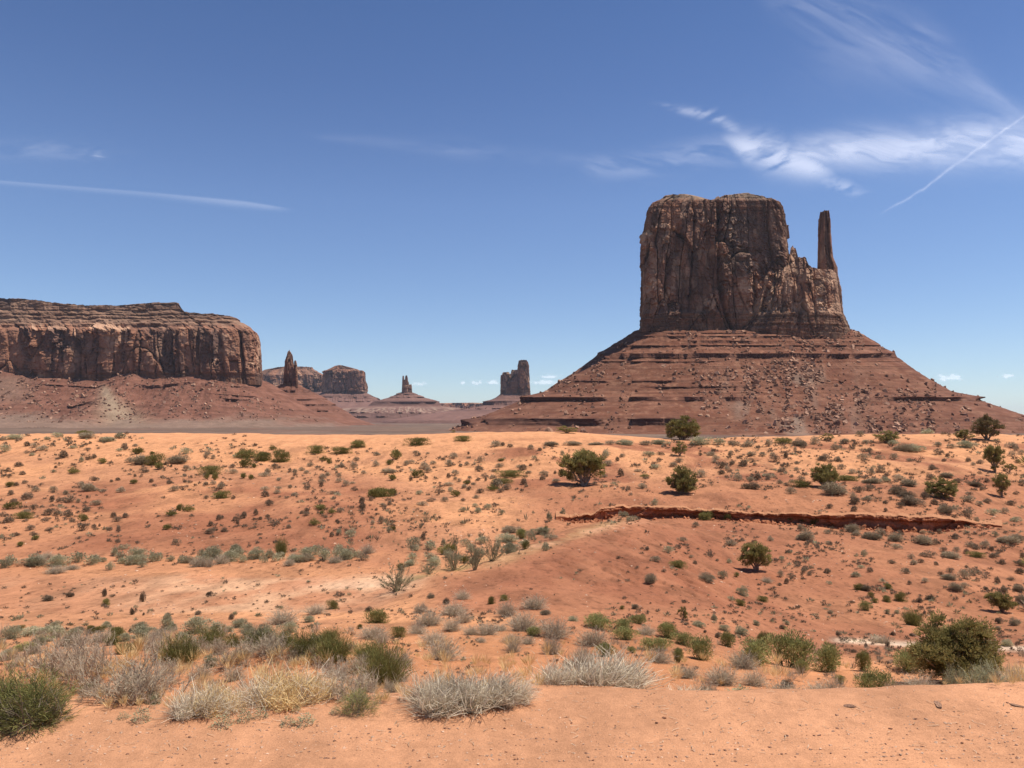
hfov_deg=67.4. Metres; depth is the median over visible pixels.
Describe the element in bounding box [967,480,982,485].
brown shrub
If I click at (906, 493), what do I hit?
brown shrub
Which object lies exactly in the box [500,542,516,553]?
sage shrub
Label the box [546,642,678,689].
grass tussock
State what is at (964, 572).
grey shrub
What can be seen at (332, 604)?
green shrub
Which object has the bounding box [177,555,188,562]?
sage shrub
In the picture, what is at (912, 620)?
twiggy shrub
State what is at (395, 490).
green shrub
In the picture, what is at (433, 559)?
sage shrub
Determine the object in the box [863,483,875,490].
brown shrub
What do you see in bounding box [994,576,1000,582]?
brown shrub
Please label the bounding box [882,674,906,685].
spiny shrub
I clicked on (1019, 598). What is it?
grey shrub
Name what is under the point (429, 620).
spiny shrub
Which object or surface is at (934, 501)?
brown shrub
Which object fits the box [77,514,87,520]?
green shrub
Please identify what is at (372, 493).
green shrub
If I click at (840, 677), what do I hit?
leafy bush
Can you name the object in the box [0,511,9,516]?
brown shrub
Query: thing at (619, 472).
brown shrub
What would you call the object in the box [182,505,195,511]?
green shrub
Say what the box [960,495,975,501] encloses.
grey shrub
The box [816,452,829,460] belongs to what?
brown shrub
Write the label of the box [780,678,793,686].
brown shrub
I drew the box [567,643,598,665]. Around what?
spiny shrub
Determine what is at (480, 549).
sage shrub
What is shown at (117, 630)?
green shrub
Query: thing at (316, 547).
sage shrub
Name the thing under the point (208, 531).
brown shrub
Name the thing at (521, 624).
spiny shrub
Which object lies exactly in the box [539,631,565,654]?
spiny shrub
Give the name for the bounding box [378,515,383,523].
grey shrub
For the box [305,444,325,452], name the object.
green shrub
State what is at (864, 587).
brown shrub
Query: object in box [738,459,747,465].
brown shrub
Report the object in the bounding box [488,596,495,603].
green shrub
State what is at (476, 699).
grass tussock
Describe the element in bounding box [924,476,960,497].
juniper
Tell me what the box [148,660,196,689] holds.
dead bush
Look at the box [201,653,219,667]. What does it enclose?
sage shrub
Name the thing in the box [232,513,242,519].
brown shrub
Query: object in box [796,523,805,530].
grey shrub
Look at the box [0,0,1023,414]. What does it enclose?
sky
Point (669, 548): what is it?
sage shrub
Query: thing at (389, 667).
broom bush
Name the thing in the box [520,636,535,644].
spiny shrub
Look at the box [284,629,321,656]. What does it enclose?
broom bush
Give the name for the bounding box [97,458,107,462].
green shrub
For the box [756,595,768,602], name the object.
green shrub
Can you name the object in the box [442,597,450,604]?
brown shrub
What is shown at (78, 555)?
sage shrub
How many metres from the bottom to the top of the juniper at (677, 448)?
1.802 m
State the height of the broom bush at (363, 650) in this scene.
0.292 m
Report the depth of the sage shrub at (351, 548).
35.23 m
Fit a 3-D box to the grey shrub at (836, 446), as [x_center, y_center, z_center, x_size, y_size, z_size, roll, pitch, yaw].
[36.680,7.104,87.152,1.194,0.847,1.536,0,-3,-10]
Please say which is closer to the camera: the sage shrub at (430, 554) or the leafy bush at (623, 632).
the leafy bush at (623, 632)
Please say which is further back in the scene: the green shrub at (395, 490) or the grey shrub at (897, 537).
the green shrub at (395, 490)
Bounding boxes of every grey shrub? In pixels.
[36,445,48,449]
[49,486,57,490]
[77,431,96,437]
[79,482,95,490]
[89,500,102,504]
[115,486,125,491]
[128,453,148,463]
[164,453,192,462]
[168,486,178,490]
[172,537,181,543]
[181,555,192,563]
[217,482,225,488]
[227,468,237,473]
[258,471,270,476]
[298,552,314,561]
[342,480,349,485]
[349,461,357,469]
[356,551,369,560]
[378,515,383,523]
[381,467,397,472]
[418,461,429,468]
[426,592,433,598]
[444,460,451,466]
[450,451,457,458]
[451,470,458,474]
[488,440,502,446]
[491,478,502,487]
[501,525,519,532]
[542,440,558,445]
[543,533,558,539]
[563,441,581,444]
[587,441,603,444]
[640,440,653,444]
[644,573,657,583]
[650,556,661,561]
[696,469,707,476]
[698,571,716,580]
[705,451,716,455]
[725,539,737,545]
[727,439,739,444]
[729,472,742,480]
[743,439,755,446]
[746,451,757,455]
[764,439,772,446]
[777,569,784,576]
[783,486,796,493]
[791,438,807,446]
[794,530,814,540]
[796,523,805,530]
[810,436,820,443]
[818,481,849,494]
[830,443,841,449]
[837,464,846,468]
[844,523,860,531]
[847,467,857,473]
[848,492,857,497]
[855,430,865,436]
[856,452,871,458]
[859,495,874,500]
[860,477,884,482]
[862,531,882,540]
[865,467,875,475]
[874,454,885,459]
[875,526,885,534]
[876,465,885,471]
[887,533,903,540]
[888,543,902,549]
[889,453,897,459]
[891,443,917,450]
[892,473,905,479]
[899,567,910,573]
[900,478,919,486]
[912,533,933,543]
[933,442,941,446]
[936,503,958,512]
[939,472,953,476]
[939,550,961,559]
[941,573,960,579]
[947,582,963,589]
[956,568,971,578]
[959,582,969,587]
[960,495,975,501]
[962,506,975,516]
[962,566,981,575]
[964,541,974,546]
[978,539,989,547]
[994,534,1020,543]
[1000,507,1009,513]
[1000,584,1007,592]
[1004,441,1018,447]
[1007,449,1019,456]
[1009,532,1023,541]
[1009,616,1018,625]
[1012,584,1023,592]
[1014,592,1023,603]
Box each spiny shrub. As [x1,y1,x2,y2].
[1,648,22,660]
[6,652,34,667]
[21,641,48,654]
[33,554,49,564]
[39,565,68,574]
[41,551,55,558]
[59,626,90,645]
[63,563,80,569]
[90,628,116,641]
[136,630,165,649]
[150,626,171,638]
[159,657,181,673]
[183,631,209,652]
[185,660,218,678]
[187,555,205,566]
[199,556,207,566]
[204,636,231,654]
[205,558,214,566]
[213,554,232,564]
[217,661,248,681]
[225,636,258,661]
[250,630,285,653]
[263,605,308,624]
[282,558,295,565]
[285,645,306,660]
[302,602,333,615]
[325,553,345,563]
[330,665,356,680]
[343,652,368,676]
[351,623,391,640]
[357,540,376,553]
[358,680,380,692]
[372,630,391,643]
[380,680,403,692]
[397,666,414,681]
[398,651,419,666]
[407,624,429,634]
[411,608,446,625]
[412,601,432,612]
[415,628,452,646]
[421,633,469,660]
[436,598,472,614]
[439,616,465,632]
[454,589,471,600]
[454,610,473,623]
[460,623,479,634]
[473,621,500,636]
[476,637,486,642]
[492,598,520,617]
[493,623,507,631]
[497,633,530,646]
[502,608,545,631]
[502,637,523,652]
[515,594,550,610]
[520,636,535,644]
[532,616,577,640]
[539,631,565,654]
[566,624,612,647]
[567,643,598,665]
[635,624,657,635]
[643,644,677,663]
[672,663,703,678]
[691,674,720,690]
[698,662,748,686]
[725,646,769,669]
[738,665,775,686]
[759,675,800,688]
[760,577,775,582]
[800,679,830,688]
[815,672,849,687]
[865,634,893,644]
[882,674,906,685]
[896,667,938,684]
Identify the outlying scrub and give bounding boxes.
[1016,456,1023,662]
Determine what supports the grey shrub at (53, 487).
on the desert ground at (550, 577)
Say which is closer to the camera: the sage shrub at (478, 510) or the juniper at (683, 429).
the sage shrub at (478, 510)
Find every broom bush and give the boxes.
[105,633,122,645]
[113,638,134,654]
[149,629,205,664]
[187,622,236,649]
[223,632,241,646]
[241,628,274,649]
[273,629,293,647]
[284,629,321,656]
[300,627,360,665]
[310,629,328,643]
[320,625,342,640]
[347,635,418,687]
[349,638,388,661]
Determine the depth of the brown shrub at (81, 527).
44.54 m
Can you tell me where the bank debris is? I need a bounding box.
[560,516,994,532]
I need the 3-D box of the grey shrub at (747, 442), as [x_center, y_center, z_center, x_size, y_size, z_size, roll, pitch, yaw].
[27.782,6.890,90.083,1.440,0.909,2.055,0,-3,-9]
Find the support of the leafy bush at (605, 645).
on the desert ground at (550, 577)
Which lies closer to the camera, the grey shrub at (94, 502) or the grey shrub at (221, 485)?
the grey shrub at (94, 502)
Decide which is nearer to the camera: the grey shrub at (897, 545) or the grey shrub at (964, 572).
the grey shrub at (964, 572)
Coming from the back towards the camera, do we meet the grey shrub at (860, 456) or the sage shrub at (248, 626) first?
the grey shrub at (860, 456)
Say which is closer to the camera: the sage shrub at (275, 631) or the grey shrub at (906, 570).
the sage shrub at (275, 631)
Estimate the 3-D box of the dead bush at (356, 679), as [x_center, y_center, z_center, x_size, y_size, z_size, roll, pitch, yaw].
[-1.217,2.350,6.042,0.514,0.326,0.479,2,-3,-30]
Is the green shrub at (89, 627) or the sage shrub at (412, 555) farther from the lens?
the sage shrub at (412, 555)
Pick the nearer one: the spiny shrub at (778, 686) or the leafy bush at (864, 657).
the spiny shrub at (778, 686)
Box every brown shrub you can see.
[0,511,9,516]
[2,515,14,522]
[13,461,24,466]
[20,492,34,499]
[40,594,54,600]
[43,508,52,514]
[52,509,60,514]
[58,451,67,457]
[60,494,75,502]
[64,509,72,516]
[66,591,74,596]
[76,521,87,530]
[81,506,90,511]
[88,476,99,480]
[102,587,106,596]
[111,515,121,521]
[139,467,148,472]
[139,592,146,601]
[203,527,214,533]
[228,612,234,619]
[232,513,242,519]
[260,490,269,496]
[265,498,272,505]
[268,518,280,524]
[358,502,365,509]
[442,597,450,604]
[474,464,483,471]
[476,487,484,492]
[502,483,510,489]
[518,464,526,469]
[540,609,550,615]
[617,468,624,475]
[715,460,727,467]
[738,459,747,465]
[741,482,761,488]
[754,472,761,478]
[769,454,780,460]
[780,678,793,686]
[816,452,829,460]
[849,496,859,503]
[852,485,865,492]
[861,583,871,590]
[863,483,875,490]
[887,485,905,493]
[895,501,904,507]
[898,490,917,497]
[899,495,925,504]
[918,550,937,556]
[920,492,929,499]
[925,472,934,479]
[929,498,938,503]
[934,448,944,453]
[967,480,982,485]
[971,543,979,549]
[982,497,991,503]
[989,553,998,557]
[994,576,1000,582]
[994,617,1003,623]
[1006,499,1016,504]
[1014,567,1023,573]
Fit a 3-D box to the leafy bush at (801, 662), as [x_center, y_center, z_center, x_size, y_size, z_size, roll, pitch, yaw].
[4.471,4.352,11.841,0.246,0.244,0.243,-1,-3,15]
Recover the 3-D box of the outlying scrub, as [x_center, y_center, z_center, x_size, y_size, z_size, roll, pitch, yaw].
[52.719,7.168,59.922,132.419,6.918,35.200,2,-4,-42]
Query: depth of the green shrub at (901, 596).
30.75 m
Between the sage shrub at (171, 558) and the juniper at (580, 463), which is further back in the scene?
the juniper at (580, 463)
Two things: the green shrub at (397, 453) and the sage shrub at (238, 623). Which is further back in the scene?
the green shrub at (397, 453)
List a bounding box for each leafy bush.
[0,658,30,724]
[0,663,91,740]
[12,641,37,651]
[327,682,384,719]
[515,528,527,538]
[525,625,541,635]
[583,612,614,630]
[594,641,617,656]
[609,626,641,639]
[615,618,632,628]
[626,646,636,652]
[629,614,646,623]
[639,636,674,650]
[657,620,676,638]
[670,631,697,646]
[673,646,683,662]
[686,633,715,660]
[719,631,735,646]
[738,636,771,665]
[760,626,821,670]
[794,658,809,672]
[814,641,843,672]
[834,674,847,683]
[853,665,894,687]
[854,649,872,671]
[859,600,872,610]
[892,648,922,673]
[940,655,967,684]
[957,654,1009,683]
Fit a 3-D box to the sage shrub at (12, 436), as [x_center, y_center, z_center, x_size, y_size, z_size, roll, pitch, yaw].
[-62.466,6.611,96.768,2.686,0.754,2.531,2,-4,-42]
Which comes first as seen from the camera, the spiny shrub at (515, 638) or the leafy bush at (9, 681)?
the leafy bush at (9, 681)
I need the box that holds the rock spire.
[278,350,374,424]
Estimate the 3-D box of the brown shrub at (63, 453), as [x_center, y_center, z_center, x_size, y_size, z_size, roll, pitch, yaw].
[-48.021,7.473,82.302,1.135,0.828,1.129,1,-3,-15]
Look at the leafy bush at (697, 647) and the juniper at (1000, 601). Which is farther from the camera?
the juniper at (1000, 601)
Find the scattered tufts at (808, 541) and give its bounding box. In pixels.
[0,431,1023,679]
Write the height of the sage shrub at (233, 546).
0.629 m
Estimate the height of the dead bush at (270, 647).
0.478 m
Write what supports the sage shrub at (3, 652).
on the desert ground at (550, 577)
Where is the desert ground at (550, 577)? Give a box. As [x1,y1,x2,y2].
[0,431,1023,767]
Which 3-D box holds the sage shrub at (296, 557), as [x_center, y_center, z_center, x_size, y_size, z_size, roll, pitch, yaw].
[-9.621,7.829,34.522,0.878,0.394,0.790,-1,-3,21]
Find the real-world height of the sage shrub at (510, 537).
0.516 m
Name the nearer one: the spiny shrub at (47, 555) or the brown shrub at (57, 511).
the spiny shrub at (47, 555)
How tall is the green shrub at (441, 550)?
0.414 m
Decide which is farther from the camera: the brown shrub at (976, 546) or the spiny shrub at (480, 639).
the brown shrub at (976, 546)
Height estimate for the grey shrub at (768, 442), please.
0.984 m
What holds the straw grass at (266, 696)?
on the desert ground at (550, 577)
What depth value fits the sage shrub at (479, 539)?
39.47 m
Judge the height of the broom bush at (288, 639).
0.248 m
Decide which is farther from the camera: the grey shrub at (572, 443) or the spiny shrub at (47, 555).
the grey shrub at (572, 443)
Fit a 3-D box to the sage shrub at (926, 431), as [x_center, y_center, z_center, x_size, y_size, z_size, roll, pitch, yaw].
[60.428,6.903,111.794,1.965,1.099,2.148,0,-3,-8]
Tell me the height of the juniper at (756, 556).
1.503 m
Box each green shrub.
[2,501,21,508]
[5,481,14,486]
[11,511,34,518]
[67,467,80,472]
[74,430,93,433]
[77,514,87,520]
[85,624,96,633]
[94,625,106,632]
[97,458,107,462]
[101,598,110,604]
[107,625,126,635]
[130,446,143,453]
[143,453,166,465]
[155,462,163,468]
[162,523,172,529]
[164,510,178,515]
[176,503,183,510]
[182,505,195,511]
[195,465,225,474]
[211,489,230,498]
[212,470,218,479]
[233,448,259,457]
[238,456,253,467]
[253,450,272,460]
[271,448,291,462]
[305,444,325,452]
[309,517,320,524]
[314,503,326,509]
[325,599,338,609]
[330,446,352,453]
[350,439,365,447]
[361,608,391,623]
[366,487,378,497]
[367,486,393,497]
[385,459,393,464]
[387,487,396,495]
[388,474,396,479]
[389,626,407,637]
[390,447,401,459]
[401,437,430,445]
[410,469,424,477]
[437,546,446,553]
[445,542,457,550]
[449,490,460,496]
[453,435,473,440]
[459,554,469,562]
[485,484,498,489]
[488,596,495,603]
[491,470,526,476]
[491,477,512,483]
[500,594,509,600]
[521,539,530,549]
[669,559,687,568]
[698,510,714,519]
[735,598,745,605]
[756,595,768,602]
[756,630,770,643]
[774,437,792,443]
[789,479,812,486]
[838,474,859,480]
[853,583,861,590]
[867,592,874,597]
[871,597,878,602]
[881,595,890,602]
[884,583,892,588]
[892,591,908,601]
[965,550,986,557]
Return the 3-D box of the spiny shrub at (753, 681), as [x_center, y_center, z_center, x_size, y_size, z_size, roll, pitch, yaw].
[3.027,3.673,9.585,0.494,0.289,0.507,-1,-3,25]
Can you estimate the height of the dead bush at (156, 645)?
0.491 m
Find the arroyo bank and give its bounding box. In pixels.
[556,504,1001,533]
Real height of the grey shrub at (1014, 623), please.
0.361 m
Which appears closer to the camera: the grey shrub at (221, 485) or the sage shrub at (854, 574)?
the sage shrub at (854, 574)
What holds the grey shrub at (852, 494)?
on the desert ground at (550, 577)
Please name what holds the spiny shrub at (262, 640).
on the desert ground at (550, 577)
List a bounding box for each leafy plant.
[116,711,128,720]
[125,706,152,724]
[209,712,238,728]
[236,705,255,723]
[253,707,268,719]
[280,715,294,727]
[289,710,319,729]
[329,705,340,713]
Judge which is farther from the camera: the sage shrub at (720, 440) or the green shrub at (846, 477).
the sage shrub at (720, 440)
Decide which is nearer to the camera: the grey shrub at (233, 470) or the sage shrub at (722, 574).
the sage shrub at (722, 574)
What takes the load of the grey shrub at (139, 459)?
on the desert ground at (550, 577)
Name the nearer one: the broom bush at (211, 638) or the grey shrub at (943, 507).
the broom bush at (211, 638)
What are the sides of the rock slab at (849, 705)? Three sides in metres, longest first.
0.088 x 0.058 x 0.010 m
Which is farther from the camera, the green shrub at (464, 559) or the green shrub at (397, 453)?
the green shrub at (397, 453)
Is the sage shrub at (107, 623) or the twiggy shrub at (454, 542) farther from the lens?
the twiggy shrub at (454, 542)
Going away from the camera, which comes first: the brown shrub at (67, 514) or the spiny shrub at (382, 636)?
the spiny shrub at (382, 636)
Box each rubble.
[0,371,317,422]
[449,328,1023,434]
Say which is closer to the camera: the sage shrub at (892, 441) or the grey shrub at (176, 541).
the grey shrub at (176, 541)
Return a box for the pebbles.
[0,713,1022,767]
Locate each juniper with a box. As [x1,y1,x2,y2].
[556,425,577,432]
[556,447,607,485]
[662,415,700,439]
[664,464,698,492]
[671,440,687,455]
[676,606,687,619]
[736,541,773,570]
[809,459,839,487]
[817,433,833,440]
[871,430,899,441]
[903,608,1009,683]
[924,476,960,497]
[952,429,974,439]
[968,413,1005,439]
[981,444,1007,472]
[984,592,1019,611]
[991,472,1011,496]
[1001,463,1017,471]
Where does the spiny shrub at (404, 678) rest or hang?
on the desert ground at (550, 577)
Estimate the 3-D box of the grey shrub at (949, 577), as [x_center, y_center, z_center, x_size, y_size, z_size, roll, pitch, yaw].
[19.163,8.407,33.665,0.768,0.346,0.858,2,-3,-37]
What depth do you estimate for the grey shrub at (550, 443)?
87.90 m
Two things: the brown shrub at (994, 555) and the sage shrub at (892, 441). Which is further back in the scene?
the sage shrub at (892, 441)
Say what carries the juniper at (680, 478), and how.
on the desert ground at (550, 577)
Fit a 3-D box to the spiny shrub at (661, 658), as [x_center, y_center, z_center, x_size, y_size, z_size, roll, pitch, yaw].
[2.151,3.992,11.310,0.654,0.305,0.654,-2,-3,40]
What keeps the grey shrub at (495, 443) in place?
on the desert ground at (550, 577)
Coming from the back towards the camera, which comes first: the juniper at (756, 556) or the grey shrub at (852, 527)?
the grey shrub at (852, 527)
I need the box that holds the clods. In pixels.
[0,460,1023,767]
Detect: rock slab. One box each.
[843,704,855,707]
[933,700,941,707]
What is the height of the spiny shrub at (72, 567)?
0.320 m
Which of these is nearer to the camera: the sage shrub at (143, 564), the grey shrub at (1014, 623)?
the grey shrub at (1014, 623)
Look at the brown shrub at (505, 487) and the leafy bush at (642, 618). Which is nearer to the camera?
the leafy bush at (642, 618)
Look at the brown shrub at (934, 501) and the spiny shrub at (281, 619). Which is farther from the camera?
the brown shrub at (934, 501)
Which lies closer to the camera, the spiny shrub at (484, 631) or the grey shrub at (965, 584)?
the spiny shrub at (484, 631)
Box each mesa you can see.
[0,298,350,427]
[262,366,322,393]
[319,365,379,408]
[440,403,482,408]
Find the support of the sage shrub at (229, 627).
on the desert ground at (550, 577)
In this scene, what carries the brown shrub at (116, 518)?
on the desert ground at (550, 577)
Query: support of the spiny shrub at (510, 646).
on the desert ground at (550, 577)
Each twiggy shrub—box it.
[273,535,288,556]
[377,560,413,591]
[419,562,441,574]
[443,542,469,569]
[449,533,459,545]
[465,543,484,569]
[481,533,504,560]
[898,607,925,625]
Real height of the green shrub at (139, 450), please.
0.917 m
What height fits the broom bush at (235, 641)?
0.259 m
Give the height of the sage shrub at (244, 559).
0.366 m
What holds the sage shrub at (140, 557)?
on the desert ground at (550, 577)
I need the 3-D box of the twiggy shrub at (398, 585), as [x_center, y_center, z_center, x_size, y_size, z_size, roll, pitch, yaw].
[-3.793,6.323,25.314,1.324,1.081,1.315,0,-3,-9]
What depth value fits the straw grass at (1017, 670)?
6.96 m
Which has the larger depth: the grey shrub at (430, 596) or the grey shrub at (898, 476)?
the grey shrub at (898, 476)
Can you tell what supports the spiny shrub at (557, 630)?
on the desert ground at (550, 577)
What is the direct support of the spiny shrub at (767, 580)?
on the desert ground at (550, 577)
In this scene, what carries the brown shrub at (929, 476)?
on the desert ground at (550, 577)
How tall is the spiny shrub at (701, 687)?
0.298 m
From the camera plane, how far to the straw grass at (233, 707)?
5.70 m
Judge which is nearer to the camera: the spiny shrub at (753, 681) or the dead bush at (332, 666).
the dead bush at (332, 666)
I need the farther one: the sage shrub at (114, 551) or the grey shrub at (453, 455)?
the grey shrub at (453, 455)
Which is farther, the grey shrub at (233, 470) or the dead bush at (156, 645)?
the grey shrub at (233, 470)
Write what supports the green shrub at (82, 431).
on the desert ground at (550, 577)
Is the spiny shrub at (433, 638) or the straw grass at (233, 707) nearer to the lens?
the straw grass at (233, 707)
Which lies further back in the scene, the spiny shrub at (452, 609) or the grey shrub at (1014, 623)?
the grey shrub at (1014, 623)
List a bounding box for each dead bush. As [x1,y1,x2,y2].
[11,623,102,680]
[40,629,142,691]
[70,644,198,706]
[143,631,185,661]
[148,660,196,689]
[203,641,249,671]
[244,629,300,660]
[313,654,354,677]
[322,661,387,706]
[379,647,414,668]
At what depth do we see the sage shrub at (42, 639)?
13.71 m
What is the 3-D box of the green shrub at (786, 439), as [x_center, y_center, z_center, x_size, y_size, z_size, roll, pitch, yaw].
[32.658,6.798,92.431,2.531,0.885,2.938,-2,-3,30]
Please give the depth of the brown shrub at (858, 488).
60.31 m
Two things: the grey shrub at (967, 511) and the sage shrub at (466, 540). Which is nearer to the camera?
the sage shrub at (466, 540)
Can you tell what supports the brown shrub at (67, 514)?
on the desert ground at (550, 577)
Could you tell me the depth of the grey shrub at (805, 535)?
45.34 m
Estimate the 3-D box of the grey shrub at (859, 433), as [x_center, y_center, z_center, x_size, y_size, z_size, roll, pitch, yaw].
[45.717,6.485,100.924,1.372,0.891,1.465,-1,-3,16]
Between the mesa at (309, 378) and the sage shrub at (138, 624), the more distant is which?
the mesa at (309, 378)
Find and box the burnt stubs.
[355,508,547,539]
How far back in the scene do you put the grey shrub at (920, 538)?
46.21 m
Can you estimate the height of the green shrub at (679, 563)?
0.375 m
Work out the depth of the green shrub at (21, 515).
49.16 m
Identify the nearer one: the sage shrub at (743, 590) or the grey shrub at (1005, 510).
the sage shrub at (743, 590)
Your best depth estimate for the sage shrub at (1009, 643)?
22.02 m
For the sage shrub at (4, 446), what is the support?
on the desert ground at (550, 577)
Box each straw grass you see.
[181,672,250,719]
[228,655,339,718]
[286,660,346,705]
[962,670,994,683]
[987,657,1023,680]
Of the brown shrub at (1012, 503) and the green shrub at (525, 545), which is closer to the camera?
the green shrub at (525, 545)
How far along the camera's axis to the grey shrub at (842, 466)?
74.47 m
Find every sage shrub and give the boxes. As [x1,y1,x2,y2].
[0,443,10,451]
[0,558,12,567]
[0,625,24,639]
[0,648,14,660]
[5,554,17,565]
[6,434,26,438]
[17,556,46,566]
[19,626,50,634]
[30,633,47,645]
[45,555,71,567]
[46,623,65,636]
[49,620,60,627]
[51,432,62,435]
[60,627,81,638]
[67,551,86,562]
[83,554,101,564]
[98,436,116,441]
[101,621,110,627]
[105,561,115,569]
[110,545,117,555]
[114,432,126,437]
[114,550,126,560]
[117,557,125,563]
[118,543,130,549]
[118,632,135,641]
[124,553,148,564]
[125,556,133,565]
[126,546,147,555]
[128,621,148,632]
[130,624,156,638]
[137,561,147,567]
[145,692,161,704]
[146,550,156,560]
[153,552,162,560]
[159,612,173,629]
[165,555,175,560]
[167,623,177,630]
[174,630,193,641]
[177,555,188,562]
[180,447,192,453]
[180,615,217,634]
[197,548,204,556]
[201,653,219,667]
[202,544,223,560]
[207,620,228,635]
[221,550,239,561]
[225,625,234,631]
[228,543,242,551]
[231,617,248,627]
[233,547,243,556]
[237,554,247,561]
[239,622,252,632]
[239,627,252,641]
[247,546,264,559]
[248,623,271,642]
[259,556,268,562]
[261,623,283,635]
[264,549,274,557]
[270,551,285,560]
[279,621,298,632]
[285,554,297,562]
[292,554,304,562]
[299,547,318,555]
[301,615,315,622]
[312,543,321,554]
[318,547,332,559]
[331,548,341,556]
[333,543,343,552]
[339,548,353,559]
[341,547,354,556]
[343,528,355,536]
[352,549,360,557]
[403,559,418,565]
[406,536,420,546]
[406,552,416,559]
[413,544,420,550]
[423,552,438,559]
[424,540,436,549]
[427,556,440,566]
[440,537,445,545]
[459,538,470,545]
[465,543,476,552]
[473,546,486,556]
[474,506,481,512]
[475,535,487,543]
[484,503,492,509]
[496,532,519,541]
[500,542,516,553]
[524,529,535,539]
[528,527,553,534]
[541,541,548,550]
[546,510,552,521]
[567,615,578,620]
[602,448,610,457]
[616,439,633,444]
[618,511,628,516]
[626,515,637,520]
[643,451,654,454]
[650,464,661,467]
[651,439,667,443]
[662,545,674,552]
[689,436,714,444]
[692,620,706,627]
[711,613,716,620]
[714,437,724,443]
[717,570,727,578]
[718,624,729,630]
[735,585,748,596]
[735,625,748,635]
[850,571,861,576]
[860,549,867,556]
[880,476,890,481]
[888,439,900,443]
[907,443,926,451]
[921,428,933,433]
[955,440,979,447]
[984,507,1001,514]
[991,530,999,536]
[1000,639,1013,645]
[1009,517,1021,521]
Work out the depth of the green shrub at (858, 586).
32.38 m
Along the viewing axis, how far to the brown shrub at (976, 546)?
44.96 m
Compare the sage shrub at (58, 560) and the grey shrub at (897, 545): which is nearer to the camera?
the sage shrub at (58, 560)
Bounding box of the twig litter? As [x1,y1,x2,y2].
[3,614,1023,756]
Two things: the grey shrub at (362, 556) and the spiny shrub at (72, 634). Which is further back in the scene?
the grey shrub at (362, 556)
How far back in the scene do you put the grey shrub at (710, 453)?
83.26 m
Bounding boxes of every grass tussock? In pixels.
[154,677,234,723]
[390,663,483,721]
[429,663,533,719]
[481,668,543,710]
[526,651,597,686]
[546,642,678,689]
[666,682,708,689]
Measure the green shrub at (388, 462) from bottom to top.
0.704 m
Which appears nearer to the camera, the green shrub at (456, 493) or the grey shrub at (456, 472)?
the green shrub at (456, 493)
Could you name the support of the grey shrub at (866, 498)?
on the desert ground at (550, 577)
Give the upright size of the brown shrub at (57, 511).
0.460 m
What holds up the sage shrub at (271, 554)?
on the desert ground at (550, 577)
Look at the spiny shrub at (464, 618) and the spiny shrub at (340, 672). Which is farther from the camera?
the spiny shrub at (464, 618)
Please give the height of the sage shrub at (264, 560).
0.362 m
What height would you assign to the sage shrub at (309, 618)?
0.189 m
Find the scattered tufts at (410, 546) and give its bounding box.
[321,506,553,550]
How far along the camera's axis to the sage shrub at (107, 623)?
16.14 m
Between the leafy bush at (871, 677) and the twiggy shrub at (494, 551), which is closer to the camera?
the leafy bush at (871, 677)
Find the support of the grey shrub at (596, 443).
on the desert ground at (550, 577)
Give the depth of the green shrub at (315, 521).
46.78 m
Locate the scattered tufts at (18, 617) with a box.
[0,590,1023,643]
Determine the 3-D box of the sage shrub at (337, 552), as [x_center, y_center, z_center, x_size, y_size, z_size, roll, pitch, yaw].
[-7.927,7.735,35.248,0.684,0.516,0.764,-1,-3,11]
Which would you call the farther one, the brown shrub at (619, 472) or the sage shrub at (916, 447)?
the sage shrub at (916, 447)
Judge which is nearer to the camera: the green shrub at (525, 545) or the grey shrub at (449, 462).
the green shrub at (525, 545)
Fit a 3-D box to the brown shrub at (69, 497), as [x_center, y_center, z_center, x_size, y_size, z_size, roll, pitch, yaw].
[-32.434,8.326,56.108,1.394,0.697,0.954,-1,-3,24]
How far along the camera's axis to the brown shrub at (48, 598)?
26.19 m
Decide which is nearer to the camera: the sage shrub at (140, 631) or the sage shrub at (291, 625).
the sage shrub at (140, 631)
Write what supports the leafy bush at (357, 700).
on the desert ground at (550, 577)
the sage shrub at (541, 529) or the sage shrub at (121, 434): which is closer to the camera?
the sage shrub at (541, 529)
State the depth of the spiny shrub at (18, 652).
11.73 m
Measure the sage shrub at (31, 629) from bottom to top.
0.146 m
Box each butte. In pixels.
[343,375,463,422]
[382,360,530,422]
[450,193,1023,434]
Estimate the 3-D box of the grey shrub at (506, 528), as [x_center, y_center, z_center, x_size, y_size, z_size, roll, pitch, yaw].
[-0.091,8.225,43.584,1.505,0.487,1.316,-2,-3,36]
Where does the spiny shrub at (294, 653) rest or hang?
on the desert ground at (550, 577)
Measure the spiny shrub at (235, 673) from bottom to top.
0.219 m
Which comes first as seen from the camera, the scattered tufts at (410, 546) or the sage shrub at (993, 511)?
the scattered tufts at (410, 546)
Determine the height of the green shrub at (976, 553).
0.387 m
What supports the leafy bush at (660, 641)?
on the desert ground at (550, 577)

